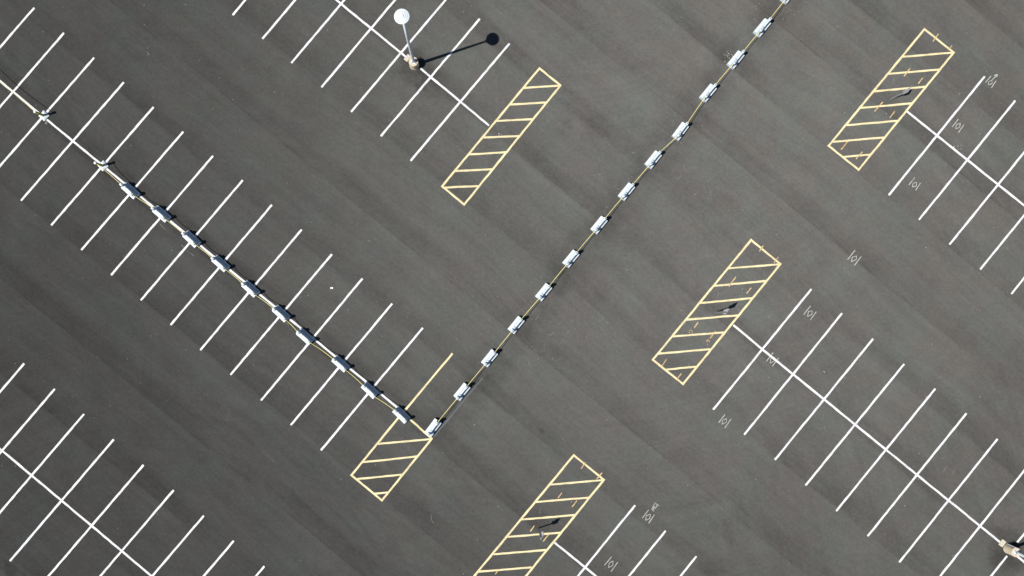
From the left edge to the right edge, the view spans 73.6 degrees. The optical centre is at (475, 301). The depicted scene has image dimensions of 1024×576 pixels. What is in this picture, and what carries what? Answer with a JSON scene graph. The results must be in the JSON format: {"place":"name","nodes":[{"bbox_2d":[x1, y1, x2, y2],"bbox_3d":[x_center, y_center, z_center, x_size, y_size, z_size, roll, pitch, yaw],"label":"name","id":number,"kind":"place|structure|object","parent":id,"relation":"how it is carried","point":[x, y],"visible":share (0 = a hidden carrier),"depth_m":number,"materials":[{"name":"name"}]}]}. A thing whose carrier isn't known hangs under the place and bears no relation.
{"place":"outdoors","nodes":[
{"label":"outdoors","id":0,"kind":"place"},
{"bbox_2d":[0,0,1023,575],"bbox_3d":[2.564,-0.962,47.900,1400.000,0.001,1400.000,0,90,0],"label":"parking lot ground","id":1,"kind":"structure","parent":0,"point":[252,474],"depth_m":47.90,"materials":[{"name":"grey asphalt"}]},
{"bbox_2d":[0,363,24,392],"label":"parking line","id":2,"kind":"object","parent":1,"relation":"on","point":[12,377],"visible":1,"depth_m":47.90,"materials":[{"name":"white paint"}]},
{"bbox_2d":[0,7,34,47],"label":"parking line","id":3,"kind":"object","parent":1,"relation":"on","point":[15,29],"visible":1,"depth_m":47.90,"materials":[{"name":"white paint"}]},
{"bbox_2d":[0,389,54,453],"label":"parking line","id":4,"kind":"object","parent":1,"relation":"on","point":[28,419],"visible":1,"depth_m":47.90,"materials":[{"name":"white paint"}]},
{"bbox_2d":[0,32,63,107],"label":"parking line","id":5,"kind":"object","parent":1,"relation":"on","point":[32,69],"visible":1,"depth_m":47.90,"materials":[{"name":"white paint"}]},
{"bbox_2d":[33,110,49,120],"bbox_3d":[-30.208,-13.029,47.341,0.573,1.118,0.573,41,90,0],"label":"rope bollard","id":6,"kind":"object","parent":1,"relation":"on","point":[44,115],"visible":1,"depth_m":47.77,"materials":[{"name":"white plastic"}]},
{"bbox_2d":[0,414,84,513],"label":"parking line","id":7,"kind":"object","parent":1,"relation":"on","point":[40,465],"visible":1,"depth_m":47.90,"materials":[{"name":"white paint"}]},
{"bbox_2d":[0,57,94,166],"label":"parking line","id":8,"kind":"object","parent":1,"relation":"on","point":[47,111],"visible":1,"depth_m":47.90,"materials":[{"name":"white paint"}]},
{"bbox_2d":[9,439,113,561],"bbox_3d":[-28.999,13.918,47.896,0.166,0.001,11.231,40,90,0],"label":"parking line","id":9,"kind":"object","parent":1,"relation":"on","point":[59,502],"visible":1,"depth_m":47.90,"materials":[{"name":"white paint"}]},
{"bbox_2d":[21,82,123,200],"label":"parking line","id":10,"kind":"object","parent":1,"relation":"on","point":[71,142],"visible":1,"depth_m":47.90,"materials":[{"name":"white paint"}]},
{"bbox_2d":[0,448,151,575],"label":"line","id":11,"kind":"object","parent":1,"relation":"on","point":[74,511],"visible":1,"depth_m":47.89,"materials":[{"name":"white paint"}]},
{"bbox_2d":[48,464,143,575],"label":"parking line","id":12,"kind":"object","parent":1,"relation":"on","point":[95,521],"visible":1,"depth_m":47.90,"materials":[{"name":"white paint"}]},
{"bbox_2d":[94,161,108,170],"bbox_3d":[-26.074,-9.519,47.341,0.573,1.118,0.573,-41,90,0],"label":"rope bollard","id":13,"kind":"object","parent":1,"relation":"on","point":[103,165],"visible":0.99,"depth_m":47.78,"materials":[{"name":"white plastic"}]},
{"bbox_2d":[51,107,153,225],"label":"parking line","id":14,"kind":"object","parent":1,"relation":"on","point":[106,161],"visible":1,"depth_m":47.90,"materials":[{"name":"white paint"}]},
{"bbox_2d":[119,182,140,199],"bbox_3d":[-24.102,-7.756,47.483,1.190,0.835,0.590,43,90,0],"label":"traffic barrier","id":15,"kind":"object","parent":1,"relation":"on","point":[129,189],"visible":1,"depth_m":47.61,"materials":[{"name":"white plastic"}]},
{"bbox_2d":[81,131,183,249],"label":"parking line","id":16,"kind":"object","parent":1,"relation":"on","point":[127,196],"visible":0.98,"depth_m":47.90,"materials":[{"name":"white paint"}]},
{"bbox_2d":[99,490,173,575],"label":"parking line","id":17,"kind":"object","parent":1,"relation":"on","point":[138,531],"visible":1,"depth_m":47.90,"materials":[{"name":"white paint"}]},
{"bbox_2d":[151,205,171,222],"bbox_3d":[-21.923,-6.122,47.483,1.190,0.835,0.590,41,90,0],"label":"traffic barrier","id":18,"kind":"object","parent":1,"relation":"on","point":[160,213],"visible":1,"depth_m":47.61,"materials":[{"name":"white plastic"}]},
{"bbox_2d":[111,156,212,275],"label":"parking line","id":19,"kind":"object","parent":1,"relation":"on","point":[158,219],"visible":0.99,"depth_m":47.90,"materials":[{"name":"white paint"}]},
{"bbox_2d":[152,515,203,575],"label":"parking line","id":20,"kind":"object","parent":1,"relation":"on","point":[177,546],"visible":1,"depth_m":47.90,"materials":[{"name":"white paint"}]},
{"bbox_2d":[181,231,200,247],"bbox_3d":[-19.824,-4.365,47.483,1.190,0.835,0.590,43,90,0],"label":"traffic barrier","id":21,"kind":"object","parent":1,"relation":"on","point":[191,239],"visible":1,"depth_m":47.61,"materials":[{"name":"white plastic"}]},
{"bbox_2d":[140,180,242,300],"bbox_3d":[-19.888,-4.311,47.896,0.165,0.001,11.052,40,90,0],"label":"parking line","id":22,"kind":"object","parent":1,"relation":"on","point":[187,245],"visible":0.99,"depth_m":47.90,"materials":[{"name":"white paint"}]},
{"bbox_2d":[0,80,396,406],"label":"line","id":23,"kind":"object","parent":1,"relation":"on","point":[207,251],"visible":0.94,"depth_m":47.89,"materials":[{"name":"white paint"}]},
{"bbox_2d":[203,541,233,575],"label":"parking line","id":24,"kind":"object","parent":1,"relation":"on","point":[218,558],"visible":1,"depth_m":47.90,"materials":[{"name":"white paint"}]},
{"bbox_2d":[210,255,229,271],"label":"traffic barrier","id":25,"kind":"object","parent":1,"relation":"on","point":[219,262],"visible":1,"depth_m":47.61,"materials":[{"name":"white concrete"}]},
{"bbox_2d":[170,204,271,324],"bbox_3d":[-17.820,-2.580,47.896,0.166,0.001,11.031,40,90,0],"label":"parking line","id":26,"kind":"object","parent":1,"relation":"on","point":[225,259],"visible":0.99,"depth_m":47.90,"materials":[{"name":"white paint"}]},
{"bbox_2d":[232,0,245,15],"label":"parking line","id":27,"kind":"object","parent":1,"relation":"on","point":[237,9],"visible":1,"depth_m":47.90,"materials":[{"name":"white paint"}]},
{"bbox_2d":[241,280,259,297],"bbox_3d":[-15.705,-0.897,47.483,1.190,0.835,0.590,42,90,0],"label":"traffic barrier","id":28,"kind":"object","parent":1,"relation":"on","point":[250,288],"visible":1,"depth_m":47.61,"materials":[{"name":"white concrete"}]},
{"bbox_2d":[200,229,301,349],"bbox_3d":[-15.737,-0.833,47.896,0.164,0.001,11.056,40,90,0],"label":"parking line","id":29,"kind":"object","parent":1,"relation":"on","point":[247,293],"visible":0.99,"depth_m":47.90,"materials":[{"name":"white paint"}]},
{"bbox_2d":[262,0,295,38],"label":"parking line","id":30,"kind":"object","parent":1,"relation":"on","point":[279,18],"visible":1,"depth_m":47.90,"materials":[{"name":"white paint"}]},
{"bbox_2d":[230,254,331,374],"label":"parking line","id":31,"kind":"object","parent":1,"relation":"on","point":[277,318],"visible":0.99,"depth_m":47.90,"materials":[{"name":"white paint"}]},
{"bbox_2d":[272,305,290,321],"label":"traffic barrier","id":32,"kind":"object","parent":1,"relation":"on","point":[280,313],"visible":1,"depth_m":47.61,"materials":[{"name":"white concrete"}]},
{"bbox_2d":[296,328,313,344],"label":"traffic barrier","id":33,"kind":"object","parent":1,"relation":"on","point":[305,336],"visible":1,"depth_m":47.61,"materials":[{"name":"white plastic"}]},
{"bbox_2d":[260,278,362,400],"bbox_3d":[-11.474,2.644,47.896,0.164,0.001,11.129,40,90,0],"label":"parking line","id":34,"kind":"object","parent":1,"relation":"on","point":[316,333],"visible":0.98,"depth_m":47.90,"materials":[{"name":"white paint"}]},
{"bbox_2d":[291,0,344,62],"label":"parking line","id":35,"kind":"object","parent":1,"relation":"on","point":[318,30],"visible":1,"depth_m":47.90,"materials":[{"name":"white paint"}]},
{"bbox_2d":[332,355,349,371],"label":"traffic barrier","id":36,"kind":"object","parent":1,"relation":"on","point":[338,361],"visible":1,"depth_m":47.61,"materials":[{"name":"white plastic"}]},
{"bbox_2d":[290,303,392,424],"bbox_3d":[-9.391,4.391,47.896,0.165,0.001,11.105,40,90,0],"label":"parking line","id":37,"kind":"object","parent":1,"relation":"on","point":[345,359],"visible":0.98,"depth_m":47.90,"materials":[{"name":"white paint"}]},
{"bbox_2d":[321,0,395,87],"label":"parking line","id":38,"kind":"object","parent":1,"relation":"on","point":[355,46],"visible":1,"depth_m":47.90,"materials":[{"name":"white paint"}]},
{"bbox_2d":[361,381,378,398],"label":"traffic barrier","id":39,"kind":"object","parent":1,"relation":"on","point":[369,389],"visible":1,"depth_m":47.61,"materials":[{"name":"white plastic"}]},
{"bbox_2d":[320,327,422,450],"bbox_3d":[-7.260,6.121,47.896,0.165,0.001,11.174,40,90,0],"label":"parking line","id":40,"kind":"object","parent":1,"relation":"on","point":[366,395],"visible":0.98,"depth_m":47.90,"materials":[{"name":"white paint"}]},
{"bbox_2d":[350,417,432,500],"bbox_3d":[-5.835,10.846,47.887,2.919,0.004,5.828,39,90,0],"label":"hatched box","id":41,"kind":"object","parent":1,"relation":"on","point":[430,438],"visible":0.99,"depth_m":47.89,"materials":[{"name":"yellow paint"}]},
{"bbox_2d":[351,0,445,111],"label":"parking line","id":42,"kind":"object","parent":1,"relation":"on","point":[396,57],"visible":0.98,"depth_m":47.90,"materials":[{"name":"white paint"}]},
{"bbox_2d":[392,406,409,423],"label":"traffic barrier","id":43,"kind":"object","parent":1,"relation":"on","point":[401,414],"visible":1,"depth_m":47.61,"materials":[{"name":"white plastic"}]},
{"bbox_2d":[394,9,418,69],"bbox_3d":[-4.279,-16.587,43.737,0.910,8.325,0.910,0,90,0],"label":"lamp post","id":44,"kind":"object","parent":1,"relation":"on","point":[401,16],"visible":1,"depth_m":41.08,"materials":[{"name":"white metal"}]},
{"bbox_2d":[404,54,410,61],"bbox_3d":[-4.744,-17.077,47.844,0.340,0.112,0.500,40,90,0],"label":"utility box","id":45,"kind":"object","parent":1,"relation":"on","point":[407,57],"visible":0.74,"depth_m":47.79,"materials":[{"name":"beige paint"}]},
{"bbox_2d":[336,0,488,125],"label":"line","id":46,"kind":"object","parent":1,"relation":"on","point":[404,55],"visible":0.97,"depth_m":47.89,"materials":[{"name":"white paint"}]},
{"bbox_2d":[403,353,452,411],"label":"parking line","id":47,"kind":"object","parent":1,"relation":"on","point":[426,384],"visible":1,"depth_m":47.90,"materials":[{"name":"yellow paint"}]},
{"bbox_2d":[380,18,479,136],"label":"parking line","id":48,"kind":"object","parent":1,"relation":"on","point":[433,73],"visible":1,"depth_m":47.90,"materials":[{"name":"white paint"}]},
{"bbox_2d":[425,418,441,436],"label":"traffic barrier","id":49,"kind":"object","parent":1,"relation":"on","point":[432,428],"visible":1,"depth_m":47.61,"materials":[{"name":"white plastic"}]},
{"bbox_2d":[434,378,482,436],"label":"blacked out line","id":50,"kind":"object","parent":1,"relation":"on","point":[446,421],"visible":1,"depth_m":47.90,"materials":[{"name":"paint"}]},
{"bbox_2d":[410,43,509,160],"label":"parking line","id":51,"kind":"object","parent":1,"relation":"on","point":[457,105],"visible":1,"depth_m":47.90,"materials":[{"name":"white paint"}]},
{"bbox_2d":[454,382,470,400],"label":"traffic barrier","id":52,"kind":"object","parent":1,"relation":"on","point":[462,391],"visible":1,"depth_m":47.61,"materials":[{"name":"white plastic"}]},
{"bbox_2d":[481,349,497,366],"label":"traffic barrier","id":53,"kind":"object","parent":1,"relation":"on","point":[489,357],"visible":1,"depth_m":47.61,"materials":[{"name":"white plastic"}]},
{"bbox_2d":[441,67,561,205],"bbox_3d":[1.839,-11.584,47.887,2.168,0.004,10.916,40,90,0],"label":"hatched box","id":54,"kind":"object","parent":1,"relation":"on","point":[559,85],"visible":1,"depth_m":47.89,"materials":[{"name":"yellow paint"}]},
{"bbox_2d":[508,316,523,333],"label":"traffic barrier","id":55,"kind":"object","parent":1,"relation":"on","point":[515,325],"visible":1,"depth_m":47.61,"materials":[{"name":"white plastic"}]},
{"bbox_2d":[473,454,604,575],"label":"hatched box","id":56,"kind":"object","parent":1,"relation":"on","point":[602,480],"visible":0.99,"depth_m":47.89,"materials":[{"name":"yellow paint"}]},
{"bbox_2d":[538,527,543,538],"bbox_3d":[4.476,15.785,46.880,0.068,2.040,0.450,30,90,0],"label":"sign post","id":57,"kind":"object","parent":1,"relation":"on","point":[541,534],"visible":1,"depth_m":46.39,"materials":[{"name":"metal"}]},
{"bbox_2d":[535,283,551,300],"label":"traffic barrier","id":58,"kind":"object","parent":1,"relation":"on","point":[543,292],"visible":1,"depth_m":47.61,"materials":[{"name":"white concrete"}]},
{"bbox_2d":[562,250,578,267],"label":"traffic barrier","id":59,"kind":"object","parent":1,"relation":"on","point":[570,258],"visible":1,"depth_m":47.61,"materials":[{"name":"white concrete"}]},
{"bbox_2d":[554,542,596,575],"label":"line","id":60,"kind":"object","parent":1,"relation":"on","point":[575,559],"visible":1,"depth_m":47.89,"materials":[{"name":"white paint"}]},
{"bbox_2d":[590,216,606,233],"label":"traffic barrier","id":61,"kind":"object","parent":1,"relation":"on","point":[599,224],"visible":1,"depth_m":47.61,"materials":[{"name":"white plastic"}]},
{"bbox_2d":[577,505,635,575],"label":"parking line","id":62,"kind":"object","parent":1,"relation":"on","point":[607,539],"visible":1,"depth_m":47.90,"materials":[{"name":"white paint"}]},
{"bbox_2d":[618,182,634,200],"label":"traffic barrier","id":63,"kind":"object","parent":1,"relation":"on","point":[626,191],"visible":1,"depth_m":47.61,"materials":[{"name":"white plastic"}]},
{"bbox_2d":[628,531,665,575],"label":"parking line","id":64,"kind":"object","parent":1,"relation":"on","point":[646,554],"visible":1,"depth_m":47.90,"materials":[{"name":"white paint"}]},
{"bbox_2d":[644,150,661,168],"bbox_3d":[12.420,-9.920,47.483,0.590,0.835,1.190,39,90,0],"label":"traffic barrier","id":65,"kind":"object","parent":1,"relation":"on","point":[653,159],"visible":1,"depth_m":47.61,"materials":[{"name":"white plastic"}]},
{"bbox_2d":[672,122,688,140],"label":"traffic barrier","id":66,"kind":"object","parent":1,"relation":"on","point":[681,129],"visible":1,"depth_m":47.61,"materials":[{"name":"white plastic"}]},
{"bbox_2d":[680,556,696,575],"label":"parking line","id":67,"kind":"object","parent":1,"relation":"on","point":[690,563],"visible":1,"depth_m":47.90,"materials":[{"name":"white paint"}]},
{"bbox_2d":[699,83,716,101],"bbox_3d":[16.250,-14.583,47.483,0.590,0.835,1.190,39,90,0],"label":"traffic barrier","id":68,"kind":"object","parent":1,"relation":"on","point":[709,91],"visible":1,"depth_m":47.61,"materials":[{"name":"white plastic"}]},
{"bbox_2d":[652,239,780,384],"bbox_3d":[16.918,0.717,47.887,2.863,0.004,11.008,39,90,0],"label":"hatched box","id":69,"kind":"object","parent":1,"relation":"on","point":[701,302],"visible":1,"depth_m":47.89,"materials":[{"name":"yellow paint"}]},
{"bbox_2d":[726,50,744,69],"bbox_3d":[18.186,-16.894,47.483,0.590,0.835,1.190,39,90,0],"label":"traffic barrier","id":70,"kind":"object","parent":1,"relation":"on","point":[736,58],"visible":1,"depth_m":47.61,"materials":[{"name":"white plastic"}]},
{"bbox_2d":[713,289,811,409],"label":"parking line","id":71,"kind":"object","parent":1,"relation":"on","point":[763,347],"visible":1,"depth_m":47.90,"materials":[{"name":"white paint"}]},
{"bbox_2d":[753,17,771,37],"bbox_3d":[20.032,-19.138,47.483,0.590,0.835,1.190,40,90,0],"label":"traffic barrier","id":72,"kind":"object","parent":1,"relation":"on","point":[763,25],"visible":1,"depth_m":47.61,"materials":[{"name":"white plastic"}]},
{"bbox_2d":[744,313,842,434],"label":"parking line","id":73,"kind":"object","parent":1,"relation":"on","point":[790,377],"visible":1,"depth_m":47.90,"materials":[{"name":"white paint"}]},
{"bbox_2d":[774,338,873,459],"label":"parking line","id":74,"kind":"object","parent":1,"relation":"on","point":[826,396],"visible":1,"depth_m":47.90,"materials":[{"name":"white paint"}]},
{"bbox_2d":[847,250,860,264],"bbox_3d":[26.591,-3.079,47.896,0.681,0.003,0.865,38,90,0],"label":"diamond mark","id":75,"kind":"object","parent":1,"relation":"on","point":[854,256],"visible":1,"depth_m":47.90,"materials":[{"name":"white paint"}]},
{"bbox_2d":[805,364,904,485],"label":"parking line","id":76,"kind":"object","parent":1,"relation":"on","point":[853,426],"visible":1,"depth_m":47.90,"materials":[{"name":"white paint"}]},
{"bbox_2d":[733,325,1023,562],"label":"line","id":77,"kind":"object","parent":1,"relation":"on","point":[863,431],"visible":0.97,"depth_m":47.89,"materials":[{"name":"white paint"}]},
{"bbox_2d":[836,388,935,510],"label":"parking line","id":78,"kind":"object","parent":1,"relation":"on","point":[888,446],"visible":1,"depth_m":47.90,"materials":[{"name":"white paint"}]},
{"bbox_2d":[828,28,954,170],"bbox_3d":[29.158,-14.186,47.887,2.836,0.004,10.753,39,90,0],"label":"hatched box","id":79,"kind":"object","parent":1,"relation":"on","point":[952,52],"visible":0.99,"depth_m":47.89,"materials":[{"name":"yellow paint"}]},
{"bbox_2d":[890,87,910,99],"bbox_3d":[29.152,-14.276,46.880,0.067,2.040,0.450,34,90,0],"label":"sign post","id":80,"kind":"object","parent":1,"relation":"on","point":[906,90],"visible":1,"depth_m":46.42,"materials":[{"name":"metal"}]},
{"bbox_2d":[867,413,966,536],"bbox_3d":[30.963,12.133,47.896,0.166,0.001,11.057,39,90,0],"label":"parking line","id":81,"kind":"object","parent":1,"relation":"on","point":[915,476],"visible":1,"depth_m":47.90,"materials":[{"name":"white paint"}]},
{"bbox_2d":[888,76,984,195],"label":"parking line","id":82,"kind":"object","parent":1,"relation":"on","point":[934,138],"visible":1,"depth_m":47.90,"materials":[{"name":"white paint"}]},
{"bbox_2d":[899,439,997,562],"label":"parking line","id":83,"kind":"object","parent":1,"relation":"on","point":[946,502],"visible":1,"depth_m":47.90,"materials":[{"name":"white paint"}]},
{"bbox_2d":[907,111,1023,205],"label":"line","id":84,"kind":"object","parent":1,"relation":"on","point":[966,159],"visible":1,"depth_m":47.89,"materials":[{"name":"white paint"}]},
{"bbox_2d":[918,100,1015,219],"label":"parking line","id":85,"kind":"object","parent":1,"relation":"on","point":[970,155],"visible":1,"depth_m":47.90,"materials":[{"name":"white paint"}]},
{"bbox_2d":[940,470,1023,575],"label":"parking line","id":86,"kind":"object","parent":1,"relation":"on","point":[978,528],"visible":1,"depth_m":47.90,"materials":[{"name":"white paint"}]},
{"bbox_2d":[949,152,1023,244],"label":"parking line","id":87,"kind":"object","parent":1,"relation":"on","point":[986,198],"visible":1,"depth_m":47.90,"materials":[{"name":"white paint"}]},
{"bbox_2d":[985,74,997,87],"bbox_3d":[36.275,-15.553,47.893,0.617,0.008,1.022,40,90,0],"label":"diamond mark","id":88,"kind":"object","parent":1,"relation":"on","point":[991,80],"visible":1,"depth_m":47.90,"materials":[{"name":"white paint"}]},
{"bbox_2d":[980,215,1023,269],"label":"parking line","id":89,"kind":"object","parent":1,"relation":"on","point":[1003,240],"visible":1,"depth_m":47.90,"materials":[{"name":"white paint"}]},
{"bbox_2d":[998,539,1005,546],"bbox_3d":[36.907,16.901,47.844,0.340,0.112,0.500,37,90,0],"label":"utility box","id":90,"kind":"object","parent":1,"relation":"on","point":[1002,542],"visible":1,"depth_m":47.79,"materials":[{"name":"beige paint"}]},
{"bbox_2d":[990,533,1023,575],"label":"parking line","id":91,"kind":"object","parent":1,"relation":"on","point":[1003,560],"visible":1,"depth_m":47.90,"materials":[{"name":"white paint"}]},
{"bbox_2d":[1003,543,1023,556],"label":"lamp post","id":92,"kind":"object","parent":1,"relation":"on","point":[1012,550],"visible":1,"depth_m":47.20,"materials":[{"name":"beige concrete"}]},
{"bbox_2d":[1011,277,1023,293],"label":"parking line","id":93,"kind":"object","parent":1,"relation":"on","point":[1017,286],"visible":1,"depth_m":47.90,"materials":[{"name":"white paint"}]},
{"bbox_2d":[160,80,954,523],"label":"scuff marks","id":94,"kind":"object","parent":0,"point":[538,316],"visible":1,"depth_m":47.90}
]}

